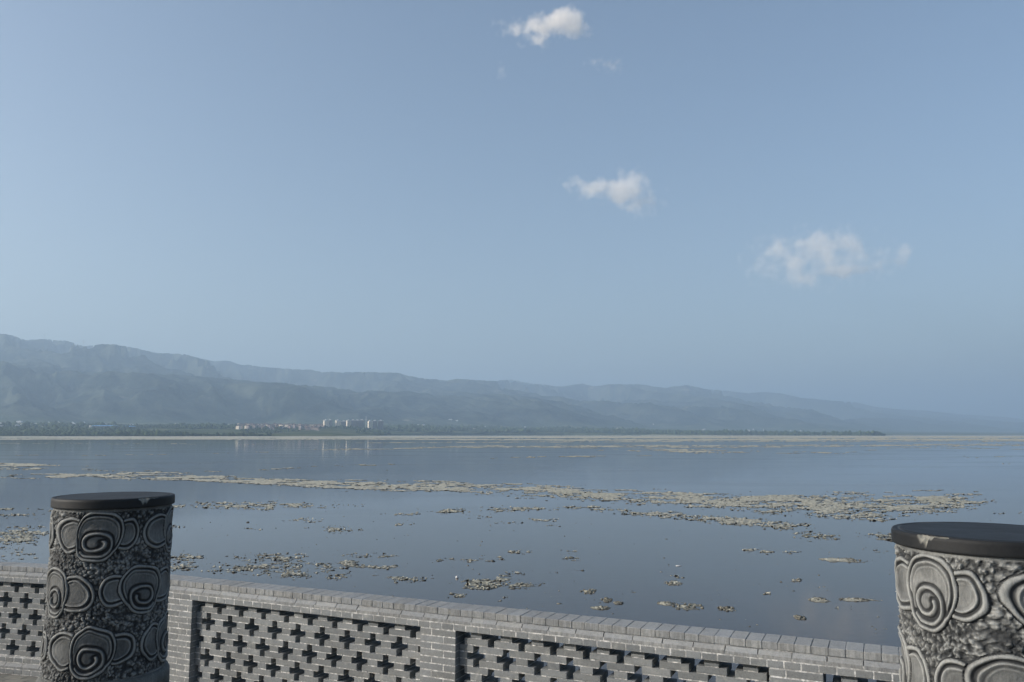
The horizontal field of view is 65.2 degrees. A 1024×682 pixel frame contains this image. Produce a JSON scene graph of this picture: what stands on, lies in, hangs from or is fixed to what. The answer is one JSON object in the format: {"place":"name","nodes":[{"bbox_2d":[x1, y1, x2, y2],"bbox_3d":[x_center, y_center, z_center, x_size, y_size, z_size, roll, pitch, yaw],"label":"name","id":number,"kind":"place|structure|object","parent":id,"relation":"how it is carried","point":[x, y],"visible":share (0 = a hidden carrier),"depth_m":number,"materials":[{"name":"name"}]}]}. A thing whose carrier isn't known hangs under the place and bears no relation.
{"place":"outdoors","nodes":[
{"label":"outdoors","id":0,"kind":"place"},
{"bbox_2d":[0,673,37,681],"bbox_3d":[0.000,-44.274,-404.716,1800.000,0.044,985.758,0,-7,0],"label":"pavement","id":1,"kind":"structure","parent":0,"point":[10,678],"depth_m":9.21,"materials":[{"name":"stone"}]},
{"bbox_2d":[0,562,48,676],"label":"brick wall","id":2,"kind":"structure","parent":1,"relation":"on","point":[23,606],"depth_m":9.55,"materials":[{"name":"grey brick"}]},
{"bbox_2d":[36,492,174,681],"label":"carved pillar","id":3,"kind":"structure","parent":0,"point":[107,589],"depth_m":4.05,"materials":[{"name":"stone"}]},
{"bbox_2d":[0,435,1023,681],"bbox_3d":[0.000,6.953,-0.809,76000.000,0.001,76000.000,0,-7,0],"label":"lake water","id":4,"kind":"structure","parent":0,"point":[624,559],"depth_m":67.62,"materials":[{"name":"blue liquid"}]},
{"bbox_2d":[0,447,1006,628],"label":"mud clods","id":5,"kind":"object","parent":4,"relation":"on","point":[288,573],"visible":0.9,"depth_m":54.25,"materials":[{"name":"soil"}]},
{"bbox_2d":[0,436,1023,607],"bbox_3d":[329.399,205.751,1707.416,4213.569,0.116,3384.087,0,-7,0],"label":"mud flats","id":6,"kind":"structure","parent":4,"relation":"on","point":[811,502],"depth_m":101.31,"materials":[{"name":"beige soil"}]},
{"bbox_2d":[580,589,595,593],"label":"mud bank","id":7,"kind":"structure","parent":4,"relation":"on","point":[590,591],"depth_m":35.74,"materials":[{"name":"beige soil"}]},
{"bbox_2d":[590,605,610,609],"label":"mud bank","id":8,"kind":"structure","parent":4,"relation":"on","point":[600,607],"depth_m":32.32,"materials":[{"name":"beige soil"}]},
{"bbox_2d":[657,601,673,605],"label":"mud bank","id":9,"kind":"structure","parent":4,"relation":"on","point":[667,603],"depth_m":33.14,"materials":[{"name":"beige soil"}]},
{"bbox_2d":[672,602,703,610],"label":"mud bank","id":10,"kind":"structure","parent":4,"relation":"on","point":[690,606],"depth_m":32.59,"materials":[{"name":"beige soil"}]},
{"bbox_2d":[793,615,806,619],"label":"mud bank","id":11,"kind":"structure","parent":4,"relation":"on","point":[800,617],"depth_m":30.62,"materials":[{"name":"beige soil"}]},
{"bbox_2d":[808,597,830,602],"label":"mud bank","id":12,"kind":"structure","parent":4,"relation":"on","point":[818,600],"depth_m":33.76,"materials":[{"name":"beige soil"}]},
{"bbox_2d":[0,334,1023,436],"bbox_3d":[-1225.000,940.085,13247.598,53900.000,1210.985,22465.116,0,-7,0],"label":"hills","id":13,"kind":"structure","parent":0,"point":[49,380],"depth_m":7061.50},
{"bbox_2d":[92,425,117,427],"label":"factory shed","id":14,"kind":"structure","parent":13,"relation":"on","point":[103,426],"depth_m":3026.87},
{"bbox_2d":[323,419,328,425],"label":"apartment tower","id":15,"kind":"structure","parent":13,"relation":"on","point":[325,422],"depth_m":3845.96,"materials":[{"name":"white concrete"}]},
{"bbox_2d":[335,419,340,425],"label":"apartment tower","id":16,"kind":"structure","parent":13,"relation":"on","point":[337,422],"depth_m":3862.67,"materials":[{"name":"white concrete"}]},
{"bbox_2d":[346,420,350,426],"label":"apartment tower","id":17,"kind":"structure","parent":13,"relation":"on","point":[348,423],"depth_m":3843.85,"materials":[{"name":"white concrete"}]},
{"bbox_2d":[359,419,364,427],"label":"apartment tower","id":18,"kind":"structure","parent":13,"relation":"on","point":[361,423],"depth_m":3924.99,"materials":[{"name":"grey concrete"}]},
{"bbox_2d":[368,420,372,428],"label":"apartment tower","id":19,"kind":"structure","parent":13,"relation":"on","point":[370,423],"depth_m":3895.44,"materials":[{"name":"white concrete"}]},
{"bbox_2d":[373,420,376,428],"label":"apartment tower","id":20,"kind":"structure","parent":13,"relation":"on","point":[375,424],"depth_m":3942.60,"materials":[{"name":"grey concrete"}]},
{"bbox_2d":[378,420,383,429],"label":"apartment tower","id":21,"kind":"structure","parent":13,"relation":"on","point":[380,424],"depth_m":3909.99,"materials":[{"name":"grey concrete"}]},
{"bbox_2d":[0,421,885,435],"bbox_3d":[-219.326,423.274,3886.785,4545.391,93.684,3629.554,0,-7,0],"label":"tree belt","id":22,"kind":"object","parent":13,"relation":"on","point":[27,428],"visible":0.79,"depth_m":3387.95,"materials":[{"name":"green plant"}]},
{"bbox_2d":[0,0,1023,419],"label":"sky","id":23,"kind":"structure","parent":0,"point":[810,199],"materials":[{"name":"blue"}]},
{"bbox_2d":[166,574,901,681],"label":"brick wall","id":24,"kind":"structure","parent":0,"point":[220,630],"depth_m":7.28,"materials":[{"name":"grey brick"}]},
{"bbox_2d":[601,597,611,601],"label":"mud bank","id":25,"kind":"structure","parent":0,"point":[606,599],"depth_m":33.96,"materials":[{"name":"beige soil"}]},
{"bbox_2d":[666,580,682,585],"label":"mud bank","id":26,"kind":"structure","parent":0,"point":[675,582],"depth_m":37.72,"materials":[{"name":"beige soil"}]},
{"bbox_2d":[717,606,735,610],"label":"mud bank","id":27,"kind":"structure","parent":0,"point":[727,608],"depth_m":32.26,"materials":[{"name":"beige soil"}]},
{"bbox_2d":[819,557,864,562],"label":"mud bank","id":28,"kind":"structure","parent":0,"point":[838,559],"depth_m":44.58,"materials":[{"name":"beige soil"}]},
{"bbox_2d":[839,597,877,601],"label":"mud bank","id":29,"kind":"structure","parent":0,"point":[849,599],"depth_m":33.88,"materials":[{"name":"beige soil"}]},
{"bbox_2d":[891,522,1023,681],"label":"carved pillar","id":30,"kind":"structure","parent":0,"point":[959,591],"depth_m":2.54,"materials":[{"name":"stone"}]}
]}

